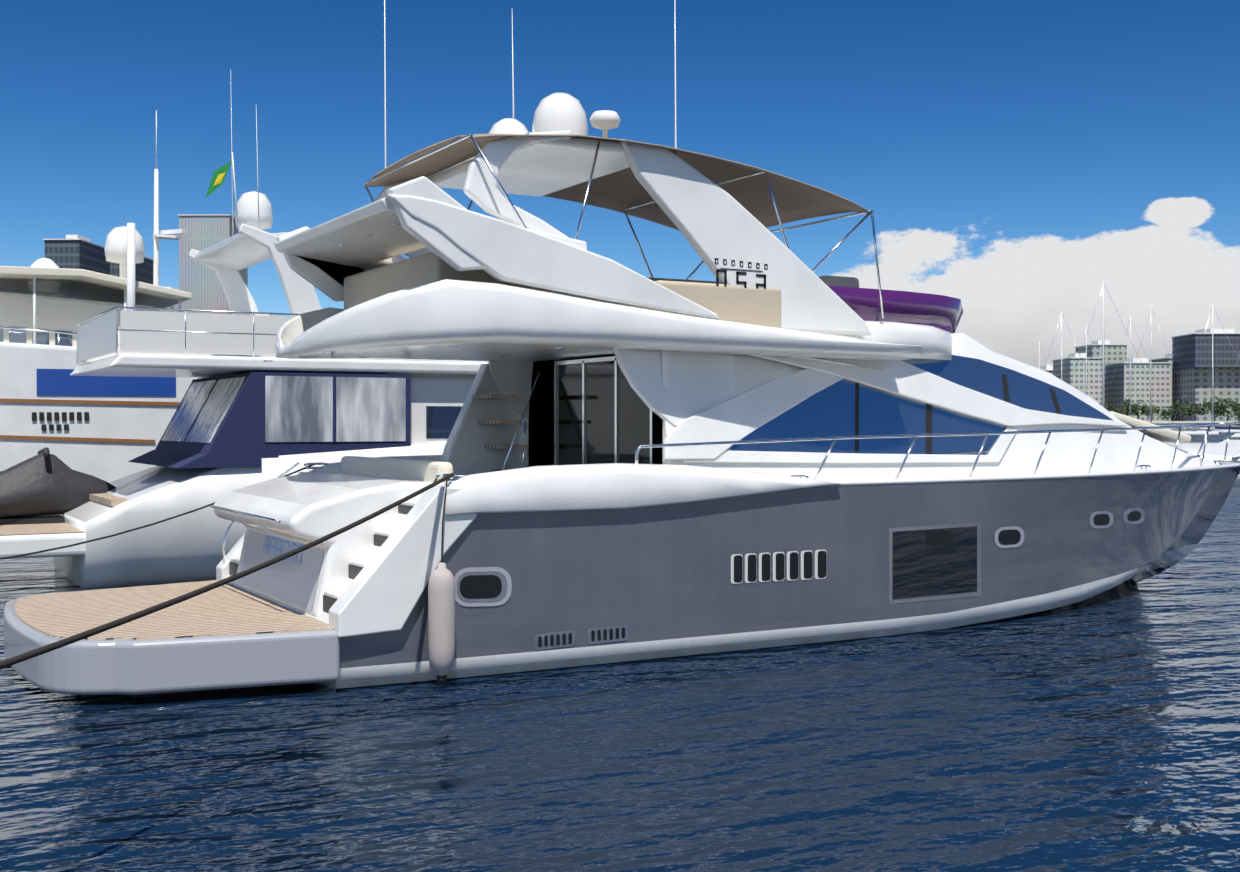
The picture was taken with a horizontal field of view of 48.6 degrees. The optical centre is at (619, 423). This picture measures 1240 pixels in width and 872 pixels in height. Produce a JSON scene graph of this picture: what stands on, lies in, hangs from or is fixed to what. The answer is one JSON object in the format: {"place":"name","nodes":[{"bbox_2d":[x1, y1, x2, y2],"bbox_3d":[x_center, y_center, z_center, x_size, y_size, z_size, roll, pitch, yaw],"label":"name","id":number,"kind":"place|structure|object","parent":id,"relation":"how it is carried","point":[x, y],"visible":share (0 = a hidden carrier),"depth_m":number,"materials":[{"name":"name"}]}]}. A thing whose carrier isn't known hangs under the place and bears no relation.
{"place":"outdoors","nodes":[
{"label":"outdoors","id":0,"kind":"place"},
{"bbox_2d":[130,687,245,697],"bbox_3d":[-4.829,2.562,15.030,1.600,0.300,3.600,0,0,-29],"label":"platform underside","id":1,"kind":"object","parent":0,"point":[147,695],"depth_m":13.23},
{"bbox_2d":[457,571,506,601],"bbox_3d":[-1.417,1.677,14.119,0.566,0.327,0.012,0,0,-29],"label":"porthole frame","id":2,"kind":"object","parent":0,"point":[502,594],"visible":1,"depth_m":14.14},
{"bbox_2d":[460,575,501,598],"bbox_3d":[-1.430,1.676,14.109,0.469,0.249,0.009,0,0,-29],"label":"porthole","id":3,"kind":"object","parent":2,"relation":"in","point":[479,586],"visible":1,"depth_m":14.11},
{"bbox_2d":[429,137,629,196],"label":"arch top","id":4,"kind":"structure","parent":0,"point":[542,168],"depth_m":16.83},
{"bbox_2d":[0,486,1239,871],"bbox_3d":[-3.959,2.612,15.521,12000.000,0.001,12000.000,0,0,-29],"label":"water surface","id":5,"kind":"object","parent":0,"point":[1098,732],"depth_m":10.65,"materials":[{"name":"liquid"}]},
{"bbox_2d":[43,235,109,296],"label":"dark glass block","id":6,"kind":"structure","parent":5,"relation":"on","point":[75,252],"depth_m":523.03,"materials":[{"name":"black"}]},
{"bbox_2d":[0,111,197,482],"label":"yacht","id":7,"kind":"object","parent":5,"relation":"on","point":[106,428],"visible":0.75,"depth_m":29.44,"materials":[{"name":"white paint"}]},
{"bbox_2d":[110,256,152,283],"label":"dark glass block","id":8,"kind":"structure","parent":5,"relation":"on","point":[144,271],"depth_m":575.95,"materials":[{"name":"blue"}]},
{"bbox_2d":[0,70,526,587],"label":"flybridge cruiser","id":9,"kind":"object","parent":5,"relation":"on","point":[244,414],"visible":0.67,"depth_m":22.97,"materials":[{"name":"white paint"}]},
{"bbox_2d":[336,467,1239,689],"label":"hull","id":10,"kind":"object","parent":5,"relation":"on","point":[656,580],"visible":0.77,"depth_m":15.89,"materials":[{"name":"paint"}]},
{"bbox_2d":[4,595,339,694],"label":"platform body","id":11,"kind":"structure","parent":10,"relation":"attached to","point":[117,666],"depth_m":12.90,"materials":[{"name":"plastic"}]},
{"bbox_2d":[14,580,333,639],"bbox_3d":[-5.099,2.016,14.877,2.620,0.032,4.800,0,0,-29],"label":"swim platform deck","id":12,"kind":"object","parent":11,"relation":"on","point":[227,609],"visible":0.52,"depth_m":14.47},
{"bbox_2d":[216,472,309,579],"bbox_3d":[-4.493,1.357,17.936,1.482,1.444,0.330,0,0,-29],"label":"stern quarter","id":13,"kind":"object","parent":11,"relation":"on","point":[222,569],"visible":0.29,"depth_m":17.56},
{"bbox_2d":[227,492,423,623],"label":"stair treads","id":14,"kind":"object","parent":11,"relation":"on","point":[394,523],"depth_m":14.26,"materials":[{"name":"white"}]},
{"bbox_2d":[329,486,476,637],"bbox_3d":[-2.166,1.357,13.818,1.482,1.444,0.330,0,0,-29],"label":"stern quarter","id":15,"kind":"object","parent":10,"relation":"attached to","point":[383,591],"visible":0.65,"depth_m":13.64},
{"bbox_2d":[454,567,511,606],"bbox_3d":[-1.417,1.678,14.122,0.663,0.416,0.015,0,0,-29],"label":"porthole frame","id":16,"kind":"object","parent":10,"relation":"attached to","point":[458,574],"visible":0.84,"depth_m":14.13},
{"bbox_2d":[535,631,574,649],"bbox_3d":[-0.689,2.296,14.557,0.485,0.177,0.008,0,0,-29],"label":"grille frame","id":17,"kind":"object","parent":10,"relation":"attached to","point":[555,645],"visible":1,"depth_m":14.56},
{"bbox_2d":[588,625,627,643],"bbox_3d":[-0.128,2.282,14.872,0.507,0.181,0.007,0,0,-29],"label":"grille frame","id":18,"kind":"object","parent":10,"relation":"attached to","point":[602,629],"visible":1,"depth_m":14.87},
{"bbox_2d":[734,555,741,581],"bbox_3d":[1.350,1.657,15.679,0.126,0.310,0.012,0,0,-29],"label":"hull vent","id":19,"kind":"object","parent":10,"relation":"attached to","point":[737,568],"visible":1,"depth_m":15.68,"materials":[{"name":"black"}]},
{"bbox_2d":[748,555,755,581],"bbox_3d":[1.519,1.658,15.775,0.128,0.312,0.012,0,0,-29],"label":"hull vent","id":20,"kind":"object","parent":10,"relation":"attached to","point":[751,568],"visible":1,"depth_m":15.77,"materials":[{"name":"black"}]},
{"bbox_2d":[762,554,769,580],"bbox_3d":[1.690,1.659,15.872,0.130,0.314,0.012,0,0,-29],"label":"hull vent","id":21,"kind":"object","parent":10,"relation":"attached to","point":[765,567],"visible":1,"depth_m":15.87,"materials":[{"name":"black"}]},
{"bbox_2d":[776,553,783,579],"bbox_3d":[1.864,1.661,15.970,0.132,0.316,0.012,0,0,-29],"label":"hull vent","id":22,"kind":"object","parent":10,"relation":"attached to","point":[779,566],"visible":1,"depth_m":15.97,"materials":[{"name":"black"}]},
{"bbox_2d":[790,552,797,578],"bbox_3d":[2.039,1.663,16.070,0.133,0.318,0.012,0,0,-29],"label":"hull vent","id":23,"kind":"object","parent":10,"relation":"attached to","point":[793,565],"visible":1,"depth_m":16.07,"materials":[{"name":"black"}]},
{"bbox_2d":[804,551,811,578],"bbox_3d":[2.217,1.664,16.171,0.135,0.320,0.012,0,0,-29],"label":"hull vent","id":24,"kind":"object","parent":10,"relation":"attached to","point":[807,565],"visible":1,"depth_m":16.17,"materials":[{"name":"black"}]},
{"bbox_2d":[818,551,825,577],"bbox_3d":[2.397,1.666,16.273,0.137,0.322,0.012,0,0,-29],"label":"hull vent","id":25,"kind":"object","parent":10,"relation":"attached to","point":[821,564],"visible":1,"depth_m":16.27,"materials":[{"name":"black"}]},
{"bbox_2d":[889,523,980,603],"bbox_3d":[3.980,1.750,17.264,1.699,0.961,0.188,0,0,-29],"label":"window frame","id":26,"kind":"object","parent":10,"relation":"attached to","point":[938,597],"visible":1,"depth_m":17.22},
{"bbox_2d":[893,526,976,598],"bbox_3d":[3.974,1.738,17.250,1.561,0.847,0.174,0,0,-29],"label":"hull window","id":27,"kind":"structure","parent":26,"relation":"in","point":[921,567],"depth_m":17.21,"materials":[{"name":"black glass"}]},
{"bbox_2d":[995,526,1023,547],"bbox_3d":[5.116,1.486,18.014,0.615,0.282,0.084,0,0,-29],"label":"porthole frame","id":28,"kind":"object","parent":10,"relation":"attached to","point":[999,530],"visible":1,"depth_m":18.01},
{"bbox_2d":[998,529,1020,544],"bbox_3d":[5.113,1.485,18.007,0.462,0.200,0.064,0,0,-29],"label":"porthole","id":29,"kind":"object","parent":28,"relation":"in","point":[1006,537],"visible":1,"depth_m":18.00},
{"bbox_2d":[1090,511,1112,527],"bbox_3d":[6.827,1.356,19.442,0.704,0.256,0.206,0,0,-29],"label":"port rim","id":30,"kind":"object","parent":10,"relation":"attached to","point":[1109,524],"visible":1,"depth_m":19.43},
{"bbox_2d":[1069,280,1168,420],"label":"sailboat","id":31,"kind":"object","parent":5,"relation":"on","point":[1103,357],"visible":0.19,"depth_m":134.60,"materials":[{"name":"white"}]},
{"bbox_2d":[1121,305,1193,428],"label":"sailboat","id":32,"kind":"object","parent":5,"relation":"on","point":[1150,371],"visible":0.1,"depth_m":168.97,"materials":[{"name":"white"}]},
{"bbox_2d":[1164,431,1223,453],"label":"boat","id":33,"kind":"object","parent":5,"relation":"on","point":[1193,445],"visible":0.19,"depth_m":73.31,"materials":[{"name":"white plastic"}]},
{"bbox_2d":[1174,303,1239,430],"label":"sailboat","id":34,"kind":"object","parent":5,"relation":"on","point":[1224,428],"visible":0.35,"depth_m":139.14,"materials":[{"name":"white"}]},
{"bbox_2d":[1191,433,1239,485],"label":"boat","id":35,"kind":"object","parent":5,"relation":"on","point":[1216,452],"visible":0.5,"depth_m":58.59,"materials":[{"name":"white plastic"}]},
{"bbox_2d":[0,0,1239,368],"label":"sky","id":36,"kind":"structure","parent":0,"point":[1010,160],"materials":[{"name":"blue"}]},
{"bbox_2d":[926,531,950,544],"bbox_3d":[4.002,1.435,17.226,0.446,0.173,0.037,0,0,-29],"label":"porthole","id":37,"kind":"object","parent":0,"point":[939,538],"visible":1,"depth_m":17.23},
{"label":"cockpit floor","id":38,"kind":"structure","parent":0,"visible":0},
{"bbox_2d":[213,472,441,616],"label":"garage","id":39,"kind":"structure","parent":38,"relation":"on","point":[305,508],"depth_m":14.39,"materials":[{"name":"grey"}]},
{"bbox_2d":[237,529,323,611],"bbox_3d":[-3.882,1.575,15.565,0.154,0.732,3.100,0,0,-29],"label":"garage door","id":40,"kind":"structure","parent":39,"relation":"attached to","point":[290,581],"depth_m":15.31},
{"bbox_2d":[441,363,522,477],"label":"staircase","id":41,"kind":"structure","parent":38,"relation":"on","point":[466,451],"depth_m":18.94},
{"bbox_3d":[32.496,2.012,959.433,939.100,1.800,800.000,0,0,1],"label":"shore land","id":42,"kind":"structure","parent":0,"visible":0},
{"bbox_2d":[177,214,247,378],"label":"building","id":43,"kind":"structure","parent":42,"relation":"on","point":[200,282],"depth_m":642.73,"materials":[{"name":"white"}]},
{"bbox_2d":[1052,353,1101,402],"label":"city block","id":44,"kind":"structure","parent":42,"relation":"on","point":[1094,369],"depth_m":716.38,"materials":[{"name":"white"}]},
{"bbox_2d":[1074,340,1127,406],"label":"city block","id":45,"kind":"structure","parent":42,"relation":"on","point":[1112,352],"depth_m":775.90,"materials":[{"name":"white"}]},
{"bbox_2d":[1104,358,1171,423],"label":"city block","id":46,"kind":"structure","parent":42,"relation":"on","point":[1140,383],"depth_m":715.94,"materials":[{"name":"white"}]},
{"bbox_2d":[1125,398,1153,419],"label":"tree","id":47,"kind":"object","parent":42,"relation":"on","point":[1136,407],"visible":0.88,"depth_m":581.50,"materials":[{"name":"green plant"}]},
{"bbox_2d":[1179,402,1210,420],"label":"tree","id":48,"kind":"object","parent":42,"relation":"on","point":[1199,411],"visible":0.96,"depth_m":599.16,"materials":[{"name":"green plant"}]},
{"bbox_2d":[1171,329,1239,425],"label":"city block","id":49,"kind":"structure","parent":42,"relation":"on","point":[1197,388],"depth_m":695.59,"materials":[{"name":"white"}]},
{"bbox_2d":[1172,329,1239,368],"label":"building","id":50,"kind":"structure","parent":49,"relation":"on","point":[1187,352],"depth_m":690.61,"materials":[{"name":"white"}]},
{"bbox_2d":[1210,397,1239,425],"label":"tree","id":51,"kind":"object","parent":42,"relation":"on","point":[1220,411],"visible":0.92,"depth_m":607.77,"materials":[{"name":"green plant"}]},
{"bbox_3d":[2.827,1.937,20.791,17.000,2.450,2.500,0,0,-29],"label":"hull","id":52,"kind":"object","parent":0,"visible":0},
{"label":"deck","id":53,"kind":"structure","parent":52,"relation":"on","visible":0},
{"bbox_2d":[0,473,453,669],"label":"stern mooring line","id":54,"kind":"object","parent":53,"relation":"attached to","point":[80,636],"visible":1,"depth_m":9.01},
{"bbox_2d":[341,456,452,484],"bbox_3d":[-2.696,0.662,16.235,0.180,0.500,3.400,0,0,-29],"label":"cockpit bench","id":55,"kind":"object","parent":53,"relation":"on","point":[422,470],"visible":0.44,"depth_m":15.88,"materials":[{"name":"beige paint"}]},
{"bbox_2d":[308,455,523,472],"bbox_3d":[-1.995,0.678,19.368,5.038,0.500,0.385,0,0,-29],"label":"bulwark","id":56,"kind":"object","parent":53,"relation":"on","point":[335,467],"visible":0.02,"depth_m":18.61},
{"bbox_2d":[306,467,322,468],"bbox_3d":[-4.012,0.582,18.156,0.280,0.030,0.100,0,0,-29],"label":"mooring cleat","id":57,"kind":"object","parent":56,"relation":"on","point":[314,467],"visible":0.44,"depth_m":18.09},
{"bbox_2d":[0,465,313,559],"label":"stern mooring line","id":58,"kind":"object","parent":57,"relation":"attached to","point":[179,515],"visible":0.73,"depth_m":17.57,"materials":[{"name":"grey fabric"}]},
{"bbox_2d":[501,372,539,470],"bbox_3d":[-1.412,0.212,18.281,0.778,1.812,0.030,0,0,-29],"label":"handrail","id":59,"kind":"object","parent":53,"relation":"on","point":[520,422],"visible":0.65,"depth_m":18.32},
{"bbox_2d":[528,350,667,466],"bbox_3d":[-0.354,-0.088,17.558,0.080,1.700,3.600,0,0,-29],"label":"aft bulkhead","id":60,"kind":"object","parent":53,"relation":"on","point":[664,360],"visible":0.07,"depth_m":16.13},
{"bbox_2d":[650,410,653,463],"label":"door frame","id":61,"kind":"object","parent":60,"relation":"attached to","point":[651,436],"visible":0.29,"depth_m":16.11,"materials":[{"name":"silver metal"}]},
{"bbox_2d":[441,463,840,515],"bbox_3d":[0.349,0.678,15.219,5.038,0.500,0.385,0,0,-29],"label":"bulwark","id":62,"kind":"object","parent":53,"relation":"on","point":[579,487],"visible":0.88,"depth_m":14.72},
{"bbox_2d":[635,422,1239,464],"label":"bow rail","id":63,"kind":"object","parent":62,"relation":"on","point":[1174,425],"visible":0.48,"depth_m":17.16,"materials":[{"name":"silver metal"}]},
{"bbox_2d":[523,333,1218,480],"bbox_3d":[4.560,-0.290,20.335,11.369,2.085,4.015,0,0,-29],"label":"deckhouse","id":64,"kind":"object","parent":53,"relation":"on","point":[1068,452],"visible":0.27,"depth_m":19.41,"materials":[{"name":"plastic"}]},
{"bbox_2d":[489,361,532,419],"bbox_3d":[-0.994,-0.431,19.203,1.829,1.238,0.290,0,0,-22],"label":"side panel","id":65,"kind":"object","parent":64,"relation":"on","point":[513,377],"depth_m":18.93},
{"bbox_2d":[554,356,615,364],"bbox_3d":[-0.239,-0.808,17.221,0.030,0.050,2.550,0,0,-29],"label":"door frame top","id":66,"kind":"object","parent":64,"relation":"attached to","point":[600,359],"depth_m":17.55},
{"bbox_2d":[554,363,556,464],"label":"door frame","id":67,"kind":"object","parent":66,"relation":"attached to","point":[555,414],"visible":0.43,"depth_m":18.29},
{"bbox_2d":[582,363,584,463],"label":"door frame","id":68,"kind":"object","parent":66,"relation":"attached to","point":[583,413],"visible":0.43,"depth_m":17.60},
{"bbox_2d":[557,360,649,464],"bbox_3d":[-0.226,0.162,17.229,0.020,1.950,2.500,0,0,-29],"label":"sliding glass door","id":69,"kind":"structure","parent":66,"relation":"attached to","point":[633,422],"depth_m":17.29,"materials":[{"name":"black"}]},
{"bbox_2d":[615,358,617,462],"bbox_3d":[-0.042,0.162,16.873,0.030,1.950,0.050,0,0,-29],"label":"door frame","id":70,"kind":"object","parent":66,"relation":"attached to","point":[616,411],"visible":0.36,"depth_m":16.85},
{"bbox_2d":[275,279,922,361],"bbox_3d":[-0.441,-1.133,17.509,7.720,0.770,4.500,0,0,-29],"label":"flybridge tub","id":71,"kind":"object","parent":64,"relation":"on","point":[477,321],"visible":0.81,"depth_m":15.04,"materials":[{"name":"plastic"}]},
{"bbox_2d":[275,198,425,267],"bbox_3d":[-2.940,-2.195,16.097,1.140,0.266,4.060,0,0,-29],"label":"wing cross","id":72,"kind":"object","parent":71,"relation":"on","point":[377,219],"visible":0.69,"depth_m":16.09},
{"bbox_2d":[276,226,361,301],"bbox_3d":[-3.759,-2.085,18.012,1.499,0.953,0.140,0,0,-29],"label":"wing leg","id":73,"kind":"object","parent":72,"relation":"attached to","point":[321,280],"visible":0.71,"depth_m":17.83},
{"bbox_2d":[274,242,367,285],"bbox_3d":[-2.677,-1.780,18.635,4.041,1.134,0.160,0,0,-29],"label":"wing band","id":74,"kind":"object","parent":72,"relation":"attached to","point":[350,273],"visible":0.19,"depth_m":17.96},
{"bbox_2d":[359,256,408,269],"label":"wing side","id":75,"kind":"structure","parent":72,"relation":"attached to","point":[383,262],"depth_m":17.60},
{"bbox_2d":[386,176,484,270],"bbox_3d":[-1.722,-2.085,14.408,1.499,0.953,0.140,0,0,-29],"label":"wing leg","id":76,"kind":"object","parent":72,"relation":"attached to","point":[442,247],"visible":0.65,"depth_m":14.20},
{"bbox_2d":[526,228,586,249],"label":"wing side","id":77,"kind":"structure","parent":72,"relation":"attached to","point":[577,243],"depth_m":15.11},
{"bbox_2d":[575,139,600,239],"bbox_3d":[-0.427,-2.338,15.369,0.032,1.810,0.680,0,0,37],"label":"support pole","id":78,"kind":"object","parent":72,"relation":"attached to","point":[588,188],"visible":0.7,"depth_m":15.45,"materials":[{"name":"silver metal"}]},
{"bbox_2d":[344,252,543,309],"bbox_3d":[-2.229,-1.438,16.729,1.300,0.950,3.300,0,0,-29],"label":"fly seat","id":79,"kind":"object","parent":71,"relation":"on","point":[365,286],"visible":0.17,"depth_m":15.90,"materials":[{"name":"beige fabric"}]},
{"bbox_2d":[385,195,718,319],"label":"flybridge side wing","id":80,"kind":"structure","parent":71,"relation":"on","point":[503,251],"depth_m":14.79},
{"bbox_2d":[544,277,720,305],"bbox_3d":[0.213,-1.438,18.912,2.400,1.000,1.600,0,0,-29],"label":"fly seat","id":81,"kind":"object","parent":71,"relation":"on","point":[679,280],"depth_m":18.28,"materials":[{"name":"beige fabric"}]},
{"bbox_2d":[631,280,780,327],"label":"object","id":82,"kind":"object","parent":71,"relation":"on","point":[755,306],"visible":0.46,"depth_m":16.60,"materials":[{"name":"beige plastic"}]},
{"bbox_2d":[618,139,870,335],"bbox_3d":[1.602,-2.218,16.803,3.706,2.160,0.140,0,0,-29],"label":"arch leg","id":83,"kind":"object","parent":71,"relation":"on","point":[710,219],"visible":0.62,"depth_m":16.59,"materials":[{"name":"plastic"}]},
{"bbox_2d":[373,179,431,257],"bbox_3d":[-2.603,-2.551,18.148,1.580,1.551,0.120,0,0,-29],"label":"arch hook","id":84,"kind":"object","parent":83,"relation":"attached to","point":[412,254],"visible":0.06,"depth_m":17.99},
{"bbox_2d":[488,118,528,133],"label":"satellite dome","id":85,"kind":"structure","parent":83,"relation":"on","point":[508,126],"depth_m":17.11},
{"bbox_2d":[463,130,571,237],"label":"radar arch","id":86,"kind":"structure","parent":83,"relation":"attached to","point":[482,191],"depth_m":15.08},
{"bbox_2d":[532,93,587,135],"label":"satellite dome","id":87,"kind":"structure","parent":83,"relation":"on","point":[559,111],"depth_m":16.73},
{"bbox_2d":[590,110,620,137],"bbox_3d":[-0.180,-3.525,16.623,0.380,0.520,0.380,0,0,-29],"label":"radome","id":88,"kind":"object","parent":83,"relation":"on","point":[605,121],"visible":0.77,"depth_m":16.50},
{"bbox_2d":[365,134,871,229],"bbox_3d":[-0.050,-3.030,17.730,5.560,0.685,3.640,0,0,-29],"label":"bimini canvas","id":89,"kind":"object","parent":83,"relation":"on","point":[621,191],"visible":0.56,"depth_m":17.86,"materials":[{"name":"beige"}]},
{"bbox_2d":[384,0,385,187],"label":"whip antenna","id":90,"kind":"object","parent":89,"relation":"on","point":[385,81],"visible":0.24,"depth_m":18.18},
{"bbox_2d":[364,134,470,184],"bbox_3d":[-2.470,-3.128,16.363,0.032,0.028,3.480,0,0,-29],"label":"canopy frame","id":91,"kind":"object","parent":89,"relation":"attached to","point":[421,157],"visible":0.95,"depth_m":16.16,"materials":[{"name":"silver metal"}]},
{"bbox_2d":[470,134,526,227],"bbox_3d":[-1.119,-2.283,14.978,1.047,1.704,0.032,0,0,-15],"label":"support pole","id":92,"kind":"object","parent":89,"relation":"attached to","point":[497,180],"visible":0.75,"depth_m":14.91,"materials":[{"name":"silver metal"}]},
{"bbox_2d":[674,0,676,154],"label":"whip antenna","id":93,"kind":"object","parent":89,"relation":"on","point":[675,73],"visible":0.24,"depth_m":16.29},
{"bbox_2d":[764,172,788,248],"bbox_3d":[2.004,-2.413,16.961,0.637,1.361,0.032,0,0,-41],"label":"support pole","id":94,"kind":"object","parent":89,"relation":"attached to","point":[776,209],"visible":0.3,"depth_m":16.89,"materials":[{"name":"silver metal"}]},
{"bbox_2d":[770,210,870,232],"bbox_3d":[2.371,-2.728,19.098,0.032,0.028,3.480,0,0,-29],"label":"canopy pole","id":95,"kind":"object","parent":89,"relation":"attached to","point":[821,221],"visible":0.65,"depth_m":18.51,"materials":[{"name":"silver metal"}]},
{"bbox_2d":[812,210,871,271],"bbox_3d":[2.731,-2.233,17.372,1.096,1.010,0.032,0,0,-23],"label":"support pole","id":96,"kind":"object","parent":89,"relation":"attached to","point":[836,247],"visible":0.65,"depth_m":17.37,"materials":[{"name":"silver metal"}]},
{"bbox_2d":[871,211,883,318],"bbox_3d":[3.342,-2.058,17.815,0.032,1.350,0.544,0,0,27],"label":"support pole","id":97,"kind":"object","parent":89,"relation":"attached to","point":[877,264],"visible":0.9,"depth_m":17.80,"materials":[{"name":"silver metal"}]},
{"bbox_2d":[613,348,734,426],"bbox_3d":[0.725,-0.431,16.161,1.829,1.238,0.290,0,0,-37],"label":"side panel","id":98,"kind":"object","parent":64,"relation":"attached to","point":[698,382],"depth_m":16.12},
{"bbox_2d":[664,369,843,459],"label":"pillar","id":99,"kind":"structure","parent":64,"relation":"attached to","point":[740,416],"depth_m":16.54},
{"bbox_2d":[682,427,1016,462],"bbox_3d":[3.204,0.289,17.774,6.140,0.502,0.811,0,0,-29],"label":"window sill","id":100,"kind":"structure","parent":64,"relation":"attached to","point":[998,450],"depth_m":17.56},
{"bbox_2d":[855,382,858,452],"bbox_3d":[3.071,-0.079,17.771,0.047,0.925,0.296,0,0,10],"label":"mullion","id":101,"kind":"object","parent":100,"relation":"attached to","point":[856,416],"visible":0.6,"depth_m":17.78,"materials":[{"name":"metal"}]},
{"bbox_2d":[730,379,1005,454],"bbox_3d":[3.382,-0.082,18.006,5.213,1.037,0.183,0,0,-36],"label":"saloon window","id":102,"kind":"structure","parent":100,"relation":"attached to","point":[829,411],"depth_m":17.89,"materials":[{"name":"blue glass"}]},
{"bbox_2d":[926,404,931,453],"bbox_3d":[4.177,0.061,18.544,0.081,0.731,0.294,0,0,13],"label":"mullion","id":103,"kind":"object","parent":100,"relation":"attached to","point":[928,428],"visible":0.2,"depth_m":18.55,"materials":[{"name":"metal"}]},
{"bbox_2d":[831,321,952,359],"bbox_3d":[3.093,-1.138,19.506,3.800,0.500,3.200,0,0,-29],"label":"flybridge front","id":104,"kind":"object","parent":64,"relation":"on","point":[935,342],"visible":0.29,"depth_m":18.41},
{"bbox_2d":[819,275,858,287],"bbox_3d":[2.605,-1.388,18.541,0.600,1.100,1.300,0,0,-29],"label":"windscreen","id":105,"kind":"object","parent":104,"relation":"on","point":[828,281],"visible":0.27,"depth_m":17.96,"materials":[{"name":"clear glass"}]},
{"bbox_2d":[829,286,962,332],"bbox_3d":[3.415,-1.423,19.688,3.514,0.670,3.171,0,0,-29],"label":"wind deflector","id":106,"kind":"object","parent":104,"relation":"on","point":[943,312],"visible":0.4,"depth_m":18.30,"materials":[{"name":"purple plastic"}]},
{"bbox_2d":[750,355,1127,426],"bbox_3d":[4.608,-0.561,18.930,7.869,1.211,0.163,0,0,-34],"label":"eyebrow band","id":107,"kind":"object","parent":64,"relation":"attached to","point":[903,379],"visible":0.58,"depth_m":18.63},
{"bbox_2d":[901,355,1113,420],"bbox_3d":[5.643,-0.493,19.750,4.896,0.970,0.114,0,0,-34],"label":"windshield","id":108,"kind":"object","parent":64,"relation":"attached to","point":[1025,391],"visible":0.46,"depth_m":19.71,"materials":[{"name":"blue glass"}]},
{"bbox_2d":[1109,411,1190,442],"bbox_3d":[8.041,0.053,22.302,1.900,0.120,1.500,14,-7,-29],"label":"sun pad","id":109,"kind":"object","parent":64,"relation":"in","point":[1165,435],"visible":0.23,"depth_m":21.80,"materials":[{"name":"fabric"}]},
{"bbox_2d":[828,463,1239,485],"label":"gunwale","id":110,"kind":"object","parent":53,"relation":"on","point":[996,478],"visible":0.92,"depth_m":18.10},
{"bbox_3d":[-1.729,0.582,14.117,0.280,0.030,0.100,0,0,-29],"label":"cleat","id":111,"kind":"object","parent":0,"visible":0},
{"bbox_2d":[428,563,454,674],"bbox_3d":[-1.780,1.972,13.698,0.270,1.180,0.270,0,0,-29],"label":"fender","id":112,"kind":"object","parent":111,"relation":"hanging from","point":[441,619],"visible":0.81,"depth_m":13.59,"materials":[{"name":"grey"}]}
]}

